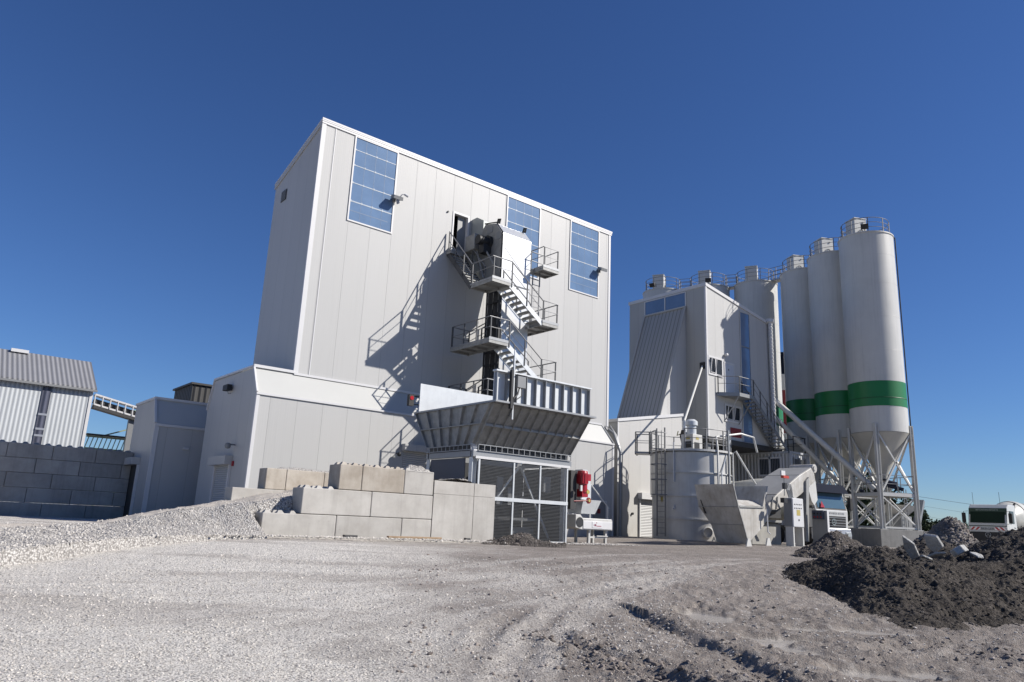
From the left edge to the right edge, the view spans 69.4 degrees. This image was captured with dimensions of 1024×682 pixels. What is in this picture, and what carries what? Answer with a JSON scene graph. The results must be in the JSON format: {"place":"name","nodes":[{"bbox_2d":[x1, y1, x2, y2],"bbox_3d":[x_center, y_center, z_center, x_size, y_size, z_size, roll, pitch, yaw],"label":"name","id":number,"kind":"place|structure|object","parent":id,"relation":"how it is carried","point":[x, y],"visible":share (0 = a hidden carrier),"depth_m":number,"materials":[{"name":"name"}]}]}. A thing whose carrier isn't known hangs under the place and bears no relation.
{"place":"outdoors","nodes":[
{"label":"outdoors","id":0,"kind":"place"},
{"bbox_2d":[0,504,1023,681],"bbox_3d":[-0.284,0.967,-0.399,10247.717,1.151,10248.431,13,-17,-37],"label":"ground","id":1,"kind":"structure","parent":0,"point":[747,567],"depth_m":10.86,"materials":[{"name":"gravel"}]},
{"bbox_2d":[0,501,41,516],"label":"wall block","id":2,"kind":"structure","parent":1,"relation":"on","point":[18,509],"depth_m":33.34,"materials":[{"name":"concrete"}]},
{"bbox_2d":[0,486,26,501],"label":"wall block","id":3,"kind":"structure","parent":2,"relation":"on","point":[12,494],"depth_m":33.25,"materials":[{"name":"concrete"}]},
{"bbox_2d":[0,471,5,485],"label":"wall block","id":4,"kind":"structure","parent":3,"relation":"on","point":[2,476],"depth_m":33.10,"materials":[{"name":"concrete"}]},
{"bbox_3d":[-24.207,5.295,32.581,1.784,0.650,0.700,13,-17,-37],"label":"wall block","id":5,"kind":"object","parent":4,"relation":"on","visible":0},
{"bbox_2d":[0,439,7,455],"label":"wall block","id":6,"kind":"structure","parent":5,"relation":"on","point":[3,446],"depth_m":33.31,"materials":[{"name":"concrete"}]},
{"bbox_2d":[3,472,51,488],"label":"wall block","id":7,"kind":"structure","parent":3,"relation":"on","point":[25,480],"depth_m":33.70,"materials":[{"name":"concrete"}]},
{"bbox_2d":[0,456,35,472],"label":"wall block","id":8,"kind":"structure","parent":7,"relation":"on","point":[17,464],"depth_m":33.53,"materials":[{"name":"concrete"}]},
{"bbox_2d":[6,440,53,459],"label":"wall block","id":9,"kind":"structure","parent":8,"relation":"on","point":[25,449],"depth_m":33.92,"materials":[{"name":"concrete"}]},
{"bbox_2d":[0,348,97,504],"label":"corrugated hall","id":10,"kind":"structure","parent":1,"relation":"on","point":[45,399],"depth_m":51.59,"materials":[{"name":"white paint"}]},
{"bbox_2d":[24,386,51,502],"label":"strip window","id":11,"kind":"structure","parent":10,"relation":"in","point":[40,424],"depth_m":50.95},
{"bbox_2d":[39,503,85,517],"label":"wall block","id":12,"kind":"structure","parent":1,"relation":"on","point":[62,510],"depth_m":34.36,"materials":[{"name":"concrete"}]},
{"bbox_2d":[24,488,71,503],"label":"wall block","id":13,"kind":"structure","parent":12,"relation":"on","point":[40,495],"depth_m":34.08,"materials":[{"name":"concrete"}]},
{"bbox_2d":[50,475,94,490],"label":"wall block","id":14,"kind":"structure","parent":13,"relation":"on","point":[67,482],"depth_m":34.79,"materials":[{"name":"concrete"}]},
{"bbox_2d":[34,459,79,475],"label":"wall block","id":15,"kind":"structure","parent":14,"relation":"on","point":[56,467],"depth_m":34.49,"materials":[{"name":"concrete"}]},
{"bbox_2d":[51,444,96,462],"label":"wall block","id":16,"kind":"structure","parent":15,"relation":"on","point":[73,454],"depth_m":35.03,"materials":[{"name":"concrete"}]},
{"bbox_2d":[84,505,123,518],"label":"wall block","id":17,"kind":"structure","parent":1,"relation":"on","point":[103,512],"depth_m":35.40,"materials":[{"name":"concrete"}]},
{"bbox_2d":[69,490,113,505],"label":"wall block","id":18,"kind":"structure","parent":17,"relation":"on","point":[77,497],"depth_m":35.18,"materials":[{"name":"concrete"}]},
{"bbox_2d":[93,477,128,492],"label":"wall block","id":19,"kind":"structure","parent":18,"relation":"on","point":[110,485],"depth_m":35.79,"materials":[{"name":"concrete"}]},
{"bbox_2d":[78,462,121,478],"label":"wall block","id":20,"kind":"structure","parent":19,"relation":"on","point":[99,470],"depth_m":35.59,"materials":[{"name":"concrete"}]},
{"bbox_2d":[95,448,132,465],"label":"wall block","id":21,"kind":"structure","parent":20,"relation":"on","point":[111,456],"depth_m":36.01,"materials":[{"name":"concrete"}]},
{"bbox_2d":[119,465,130,478],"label":"wall block","id":22,"kind":"structure","parent":19,"relation":"on","point":[125,472],"depth_m":36.27,"materials":[{"name":"concrete"}]},
{"bbox_2d":[112,492,126,506],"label":"wall block","id":23,"kind":"structure","parent":17,"relation":"on","point":[119,499],"depth_m":35.91,"materials":[{"name":"concrete"}]},
{"bbox_2d":[84,410,135,505],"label":"lattice conveyor","id":24,"kind":"object","parent":1,"relation":"on","point":[107,436],"visible":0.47,"depth_m":56.83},
{"bbox_2d":[91,394,136,506],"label":"conveyor bridge","id":25,"kind":"structure","parent":1,"relation":"on","point":[117,410],"depth_m":55.67,"materials":[{"name":"white paint"}]},
{"bbox_2d":[123,396,207,516],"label":"panel shed","id":26,"kind":"structure","parent":1,"relation":"on","point":[166,444],"depth_m":35.03,"materials":[{"name":"white paint"}]},
{"bbox_2d":[123,457,140,516],"bbox_3d":[-18.747,7.312,35.828,0.396,3.250,2.270,13,-17,-37],"label":"roller door","id":27,"kind":"structure","parent":26,"relation":"in","point":[134,462],"depth_m":35.54,"materials":[{"name":"white paint"}]},
{"bbox_2d":[173,382,211,402],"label":"dark silo house","id":28,"kind":"structure","parent":1,"relation":"on","point":[195,391],"depth_m":46.51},
{"bbox_2d":[0,479,467,566],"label":"gravel ramp","id":29,"kind":"structure","parent":1,"relation":"on","point":[33,553],"depth_m":17.36,"materials":[{"name":"gravel"}]},
{"bbox_2d":[0,479,465,550],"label":"ramp stones","id":30,"kind":"object","parent":29,"relation":"on","point":[50,536],"visible":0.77,"depth_m":16.87,"materials":[{"name":"gravel"}]},
{"bbox_2d":[224,487,284,499],"bbox_3d":[-8.339,5.263,24.461,2.146,0.711,0.675,13,-17,-37],"label":"concrete block","id":31,"kind":"object","parent":29,"relation":"on","point":[232,493],"depth_m":23.88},
{"bbox_2d":[257,468,286,489],"bbox_3d":[-8.058,4.638,24.826,0.688,0.684,0.675,13,-17,-37],"label":"concrete block","id":32,"kind":"object","parent":31,"relation":"on","point":[272,478],"depth_m":24.58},
{"bbox_2d":[277,467,328,472],"bbox_3d":[-6.974,4.528,25.763,3.330,0.151,0.648,13,-17,-37],"label":"gravel pile","id":33,"kind":"object","parent":32,"relation":"on","point":[296,468],"visible":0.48,"depth_m":25.38,"materials":[{"name":"gravel"}]},
{"bbox_3d":[-6.671,5.661,25.775,2.146,0.711,0.675,13,-17,-37],"label":"concrete block","id":34,"kind":"object","parent":29,"relation":"on","visible":0},
{"bbox_2d":[285,469,323,489],"bbox_3d":[-7.259,4.828,25.456,1.354,0.684,0.675,13,-17,-37],"label":"concrete block","id":35,"kind":"object","parent":34,"relation":"on","point":[295,478],"depth_m":25.16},
{"bbox_2d":[194,117,622,536],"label":"production hall","id":36,"kind":"structure","parent":1,"relation":"on","point":[370,299],"depth_m":35.06,"materials":[{"name":"white paint"}]},
{"bbox_2d":[208,455,232,502],"bbox_3d":[-12.396,6.419,30.878,0.315,3.180,2.100,13,-17,-37],"label":"roller door","id":37,"kind":"structure","parent":36,"relation":"in","point":[222,464],"depth_m":31.07,"materials":[{"name":"white paint"}]},
{"bbox_2d":[347,136,398,233],"bbox_3d":[-6.652,-7.500,35.576,2.390,4.330,0.041,13,-17,-37],"label":"window","id":38,"kind":"structure","parent":36,"relation":"in","point":[374,166],"depth_m":35.56,"materials":[{"name":"blue glass"}]},
{"bbox_2d":[402,443,429,468],"bbox_3d":[-3.717,7.007,33.924,3.300,4.250,0.295,13,-17,-37],"label":"roller door","id":39,"kind":"structure","parent":36,"relation":"in","point":[413,454],"depth_m":33.73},
{"bbox_2d":[452,221,456,251],"bbox_3d":[-3.014,-5.390,38.836,0.950,2.290,0.940,13,-17,-37],"label":"doorway","id":40,"kind":"structure","parent":36,"relation":"in","point":[455,223],"depth_m":39.44,"materials":[{"name":"metal"}]},
{"bbox_2d":[456,217,465,250],"bbox_3d":[-2.676,-5.411,38.734,0.500,2.230,0.090,13,-17,-37],"label":"door","id":41,"kind":"structure","parent":36,"relation":"in","point":[461,224],"depth_m":38.80,"materials":[{"name":"grey metal"}]},
{"bbox_2d":[506,195,540,279],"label":"window","id":42,"kind":"structure","parent":36,"relation":"in","point":[520,214],"depth_m":41.66,"materials":[{"name":"glass"}]},
{"bbox_2d":[569,220,599,297],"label":"window","id":43,"kind":"structure","parent":36,"relation":"in","point":[584,240],"depth_m":44.22,"materials":[{"name":"glass"}]},
{"bbox_2d":[590,500,606,535],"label":"side door","id":44,"kind":"structure","parent":36,"relation":"in","point":[601,513],"depth_m":40.72,"materials":[{"name":"grey metal"}]},
{"bbox_2d":[181,534,642,545],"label":"wall foot gravel","id":45,"kind":"structure","parent":1,"relation":"on","point":[427,539],"depth_m":21.28,"materials":[{"name":"gravel"}]},
{"bbox_2d":[387,536,441,538],"bbox_3d":[-2.887,5.848,21.980,1.856,0.063,0.126,13,-17,-37],"label":"plank","id":46,"kind":"object","parent":45,"relation":"on","point":[407,537],"visible":0.9,"depth_m":21.89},
{"bbox_2d":[465,218,530,463],"bbox_3d":[-1.060,0.405,36.768,2.770,14.250,2.785,13,-17,-37],"label":"bucket elevator","id":47,"kind":"object","parent":1,"relation":"on","point":[485,239],"visible":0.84,"depth_m":36.88,"materials":[{"name":"metal"}]},
{"bbox_2d":[407,350,595,542],"bbox_3d":[-0.502,4.241,27.924,5.085,6.660,5.418,13,-17,-37],"label":"receiving hopper","id":48,"kind":"object","parent":1,"relation":"on","point":[515,420],"visible":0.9,"depth_m":27.11,"materials":[{"name":"metal"}]},
{"bbox_2d":[446,231,558,510],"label":"outside staircase","id":49,"kind":"structure","parent":1,"relation":"on","point":[473,281],"depth_m":35.62,"materials":[{"name":"metal"}]},
{"bbox_2d":[483,533,565,547],"bbox_3d":[0.397,6.289,23.257,2.762,0.494,2.526,2,-14,2],"label":"earth heap","id":50,"kind":"object","parent":1,"relation":"on","point":[524,539],"visible":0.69,"depth_m":22.51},
{"bbox_2d":[483,532,562,546],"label":"heap pebbles","id":51,"kind":"object","parent":50,"relation":"on","point":[520,539],"visible":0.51,"depth_m":22.68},
{"bbox_2d":[567,469,611,543],"bbox_3d":[2.900,6.668,29.816,3.242,2.970,2.232,13,-17,-37],"label":"belt feeder","id":52,"kind":"object","parent":1,"relation":"on","point":[579,501],"visible":0.94,"depth_m":29.86,"materials":[{"name":"white paint"}]},
{"bbox_2d":[589,484,609,535],"bbox_3d":[4.644,9.119,39.233,1.502,2.976,0.070,13,-17,-37],"label":"hand rail","id":53,"kind":"object","parent":1,"relation":"on","point":[608,508],"visible":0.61,"depth_m":39.36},
{"bbox_2d":[608,413,683,536],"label":"annex building","id":54,"kind":"structure","parent":1,"relation":"on","point":[637,510],"depth_m":44.13,"materials":[{"name":"white paint"}]},
{"bbox_2d":[638,493,651,536],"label":"roller door","id":55,"kind":"structure","parent":54,"relation":"in","point":[645,499],"depth_m":44.03,"materials":[{"name":"white paint"}]},
{"bbox_2d":[635,419,757,540],"bbox_3d":[10.211,7.929,41.136,6.320,6.920,4.748,8,-15,-20],"label":"water tank","id":56,"kind":"object","parent":1,"relation":"on","point":[676,474],"visible":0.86,"depth_m":39.51,"materials":[{"name":"metal"}]},
{"bbox_2d":[617,282,781,453],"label":"mixing tower","id":57,"kind":"structure","parent":1,"relation":"on","point":[678,337],"depth_m":51.31,"materials":[{"name":"metal"}]},
{"bbox_2d":[644,291,685,314],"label":"window","id":58,"kind":"structure","parent":57,"relation":"in","point":[655,305],"depth_m":53.38,"materials":[{"name":"glass"}]},
{"bbox_2d":[682,362,704,431],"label":"feed tube","id":59,"kind":"object","parent":57,"relation":"attached to","point":[702,365],"visible":0.73,"depth_m":45.33,"materials":[{"name":"grey paint"}]},
{"bbox_2d":[708,355,723,377],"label":"window","id":60,"kind":"structure","parent":57,"relation":"in","point":[715,368],"depth_m":50.04,"materials":[{"name":"white paint"}]},
{"bbox_2d":[724,361,734,391],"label":"door","id":61,"kind":"structure","parent":57,"relation":"in","point":[729,370],"depth_m":50.94,"materials":[{"name":"white paint"}]},
{"bbox_2d":[724,403,740,423],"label":"window","id":62,"kind":"structure","parent":57,"relation":"in","point":[734,416],"depth_m":50.44,"materials":[{"name":"white paint"}]},
{"bbox_2d":[739,310,753,443],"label":"strip window","id":63,"kind":"structure","parent":57,"relation":"in","point":[744,318],"depth_m":52.45,"materials":[{"name":"blue glass"}]},
{"bbox_2d":[717,376,805,453],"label":"tower stair","id":64,"kind":"object","parent":57,"relation":"attached to","point":[739,396],"visible":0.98,"depth_m":51.40,"materials":[{"name":"metal"}]},
{"bbox_2d":[775,397,884,496],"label":"screw conveyor","id":65,"kind":"object","parent":57,"relation":"attached to","point":[822,442],"visible":0.81,"depth_m":51.41,"materials":[{"name":"metal"}]},
{"bbox_2d":[393,552,1023,681],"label":"mud clods","id":66,"kind":"object","parent":1,"relation":"on","point":[610,673],"visible":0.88,"depth_m":9.66,"materials":[{"name":"soil"}]},
{"bbox_2d":[694,464,817,545],"bbox_3d":[12.054,7.803,35.540,7.497,4.258,2.600,13,-17,-37],"label":"concrete recycler","id":67,"kind":"object","parent":1,"relation":"on","point":[737,514],"visible":0.88,"depth_m":34.23,"materials":[{"name":"white paint"}]},
{"bbox_2d":[502,612,1023,681],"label":"rut clods","id":68,"kind":"object","parent":1,"relation":"on","point":[649,659],"visible":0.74,"depth_m":8.69,"materials":[{"name":"soil"}]},
{"bbox_2d":[780,352,786,450],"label":"distant silo","id":69,"kind":"object","parent":1,"relation":"on","point":[783,385],"visible":0.12,"depth_m":67.90,"materials":[{"name":"beige paint"}]},
{"bbox_2d":[731,474,852,544],"bbox_3d":[14.894,9.691,43.126,3.160,4.101,9.370,9,-15,-26],"label":"mixer truck","id":70,"kind":"object","parent":1,"relation":"on","point":[830,498],"visible":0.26,"depth_m":39.40,"materials":[{"name":"white paint"}]},
{"bbox_2d":[795,530,863,557],"bbox_3d":[11.143,7.103,25.613,2.770,1.065,5.091,-3,-15,23],"label":"earth heap","id":71,"kind":"object","parent":1,"relation":"on","point":[825,550],"visible":0.47,"depth_m":24.58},
{"bbox_2d":[846,499,873,525],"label":"tree","id":72,"kind":"object","parent":1,"relation":"on","point":[865,522],"visible":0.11,"depth_m":83.64,"materials":[{"name":"green plant"}]},
{"bbox_2d":[848,528,922,547],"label":"silo plinth","id":73,"kind":"structure","parent":1,"relation":"on","point":[891,538],"depth_m":47.39,"materials":[{"name":"grey concrete"}]},
{"bbox_2d":[779,254,837,484],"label":"cement silo","id":74,"kind":"object","parent":73,"relation":"on","point":[798,366],"visible":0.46,"depth_m":58.79,"materials":[{"name":"green paint"}]},
{"bbox_2d":[768,265,783,282],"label":"catwalk","id":75,"kind":"object","parent":74,"relation":"attached to","point":[776,280],"visible":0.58,"depth_m":63.33,"materials":[{"name":"metal"}]},
{"bbox_2d":[806,237,879,528],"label":"cement silo","id":76,"kind":"object","parent":73,"relation":"on","point":[832,416],"visible":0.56,"depth_m":54.65,"materials":[{"name":"green paint"}]},
{"bbox_2d":[776,415,850,493],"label":"screw conveyor","id":77,"kind":"object","parent":76,"relation":"on","point":[819,462],"visible":0.77,"depth_m":52.98,"materials":[{"name":"metal"}]},
{"bbox_2d":[837,217,922,530],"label":"cement silo","id":78,"kind":"object","parent":73,"relation":"on","point":[880,433],"visible":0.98,"depth_m":50.41,"materials":[{"name":"beige paint"}]},
{"bbox_2d":[873,490,924,529],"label":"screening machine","id":79,"kind":"object","parent":1,"relation":"on","point":[902,521],"visible":0.3,"depth_m":56.63,"materials":[{"name":"grey metal"}]},
{"bbox_2d":[832,539,967,561],"bbox_3d":[10.207,5.713,19.242,4.089,1.157,8.134,-5,-15,27],"label":"earth heap","id":80,"kind":"object","parent":1,"relation":"on","point":[950,557],"visible":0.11,"depth_m":18.20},
{"bbox_2d":[924,533,943,551],"bbox_3d":[9.655,4.639,16.916,0.325,0.448,0.525,6,-14,-14],"label":"concrete rubble","id":81,"kind":"object","parent":80,"relation":"on","point":[934,543],"visible":0.86,"depth_m":16.85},
{"bbox_2d":[783,549,1023,630],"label":"earth heap","id":82,"kind":"object","parent":1,"relation":"on","point":[983,572],"visible":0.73,"depth_m":13.35,"materials":[{"name":"soil"}]},
{"bbox_2d":[782,526,1023,630],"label":"earth clods","id":83,"kind":"object","parent":82,"relation":"on","point":[909,564],"visible":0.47,"depth_m":14.12,"materials":[{"name":"soil"}]},
{"bbox_2d":[902,535,919,559],"bbox_3d":[8.977,4.663,16.676,0.513,0.531,0.319,13,-17,-37],"label":"concrete rubble","id":84,"kind":"object","parent":82,"relation":"on","point":[910,548],"visible":0.96,"depth_m":16.61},
{"bbox_2d":[950,545,968,556],"bbox_3d":[9.628,4.531,15.959,0.370,0.274,0.323,13,-17,-37],"label":"concrete rubble","id":85,"kind":"object","parent":82,"relation":"on","point":[958,550],"visible":1,"depth_m":15.86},
{"bbox_2d":[909,513,935,530],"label":"tree","id":86,"kind":"object","parent":1,"relation":"on","point":[924,521],"visible":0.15,"depth_m":78.46,"materials":[{"name":"green plant"}]},
{"bbox_2d":[913,517,978,546],"bbox_3d":[14.918,6.964,25.657,2.896,1.686,7.419,-5,-16,29],"label":"gravel heap","id":87,"kind":"object","parent":1,"relation":"on","point":[941,525],"visible":0.22,"depth_m":24.63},
{"bbox_2d":[794,516,979,557],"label":"heap stones","id":88,"kind":"object","parent":87,"relation":"on","point":[968,540],"visible":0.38,"depth_m":24.42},
{"bbox_2d":[962,492,1023,540],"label":"mixer truck","id":89,"kind":"object","parent":1,"relation":"on","point":[987,520],"visible":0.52,"depth_m":52.12,"materials":[{"name":"white paint"}]},
{"bbox_2d":[964,527,1023,561],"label":"earth heap","id":90,"kind":"object","parent":1,"relation":"on","point":[996,541],"visible":0.3,"depth_m":16.26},
{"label":"silo plinth","id":91,"kind":"object","parent":1,"relation":"on","visible":0},
{"bbox_2d":[643,274,680,297],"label":"cement silo","id":92,"kind":"object","parent":91,"relation":"on","point":[659,280],"visible":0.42,"depth_m":67.15,"materials":[{"name":"green paint"}]},
{"bbox_2d":[690,270,729,296],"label":"cement silo","id":93,"kind":"object","parent":91,"relation":"on","point":[704,274],"visible":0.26,"depth_m":65.55,"materials":[{"name":"green paint"}]},
{"bbox_2d":[733,265,783,450],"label":"cement silo","id":94,"kind":"object","parent":91,"relation":"on","point":[754,293],"visible":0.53,"depth_m":62.90,"materials":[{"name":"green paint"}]},
{"bbox_3d":[-4.045,6.039,22.029,7.650,0.086,1.008,13,-17,-37],"label":"footing","id":95,"kind":"object","parent":1,"relation":"on","visible":0},
{"bbox_2d":[254,509,335,538],"bbox_3d":[-6.043,5.115,20.502,2.137,0.788,0.720,13,-17,-37],"label":"concrete block","id":96,"kind":"object","parent":95,"relation":"on","point":[281,522],"depth_m":20.18,"materials":[{"name":"concrete"}]},
{"bbox_2d":[292,485,371,515],"bbox_3d":[-5.191,4.608,21.320,2.137,0.788,0.720,13,-17,-37],"label":"concrete block","id":97,"kind":"object","parent":96,"relation":"on","point":[324,500],"depth_m":20.93,"materials":[{"name":"concrete"}]},
{"bbox_2d":[328,462,362,490],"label":"concrete block","id":98,"kind":"structure","parent":97,"relation":"on","point":[345,476],"depth_m":21.43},
{"bbox_2d":[334,515,401,540],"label":"concrete block","id":99,"kind":"structure","parent":95,"relation":"on","point":[368,526],"depth_m":21.51,"materials":[{"name":"concrete"}]},
{"bbox_2d":[369,492,432,518],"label":"concrete block","id":100,"kind":"structure","parent":99,"relation":"on","point":[397,505],"depth_m":22.31,"materials":[{"name":"concrete"}]},
{"bbox_2d":[358,464,404,492],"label":"concrete block","id":101,"kind":"structure","parent":100,"relation":"on","point":[378,478],"depth_m":22.07,"materials":[{"name":"concrete"}]},
{"bbox_2d":[400,468,433,494],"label":"concrete block","id":102,"kind":"structure","parent":100,"relation":"on","point":[418,482],"depth_m":22.82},
{"bbox_2d":[406,465,427,472],"bbox_3d":[-3.025,4.013,23.197,0.900,0.240,0.648,13,-17,-37],"label":"gravel pile","id":103,"kind":"object","parent":102,"relation":"on","point":[414,468],"visible":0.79,"depth_m":23.03,"materials":[{"name":"gravel"}]},
{"bbox_2d":[400,518,430,541],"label":"concrete block","id":104,"kind":"structure","parent":95,"relation":"on","point":[416,527],"depth_m":22.51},
{"bbox_2d":[428,480,473,542],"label":"wall slab","id":105,"kind":"structure","parent":95,"relation":"on","point":[452,511],"depth_m":23.44,"materials":[{"name":"concrete"}]},
{"bbox_2d":[471,483,495,542],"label":"wall slab","id":106,"kind":"structure","parent":95,"relation":"on","point":[483,513],"depth_m":24.20,"materials":[{"name":"concrete"}]},
{"bbox_2d":[0,0,1023,525],"label":"sky","id":107,"kind":"structure","parent":0,"point":[145,145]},
{"bbox_3d":[13.937,9.788,34.591,5.200,0.320,1.200,13,-17,-37],"label":"concrete slab","id":108,"kind":"object","parent":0,"visible":0},
{"bbox_2d":[780,484,804,545],"bbox_3d":[12.998,8.180,34.297,1.943,3.018,0.712,13,-17,-37],"label":"control cabinet","id":109,"kind":"object","parent":108,"relation":"on","point":[793,513],"visible":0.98,"depth_m":34.01,"materials":[{"name":"metal"}]},
{"bbox_2d":[780,470,788,495],"bbox_3d":[12.686,6.615,34.369,0.510,1.143,0.150,13,-17,-37],"label":"signal pole","id":110,"kind":"object","parent":109,"relation":"attached to","point":[784,484],"visible":1,"depth_m":34.31,"materials":[{"name":"grey metal"}]},
{"bbox_2d":[812,510,829,541],"bbox_3d":[14.846,9.133,35.563,0.295,1.934,0.774,13,-17,-37],"label":"switch board","id":111,"kind":"object","parent":108,"relation":"on","point":[820,523],"visible":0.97,"depth_m":35.59,"materials":[{"name":"white paint"}]},
{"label":"site container","id":112,"kind":"object","parent":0,"visible":0},
{"bbox_2d":[730,451,809,481],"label":"site container","id":113,"kind":"object","parent":112,"relation":"on","point":[761,465],"visible":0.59,"depth_m":53.08,"materials":[{"name":"metal"}]},
{"bbox_2d":[757,457,781,475],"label":"window","id":114,"kind":"structure","parent":113,"relation":"in","point":[766,465],"depth_m":52.74,"materials":[{"name":"glass"}]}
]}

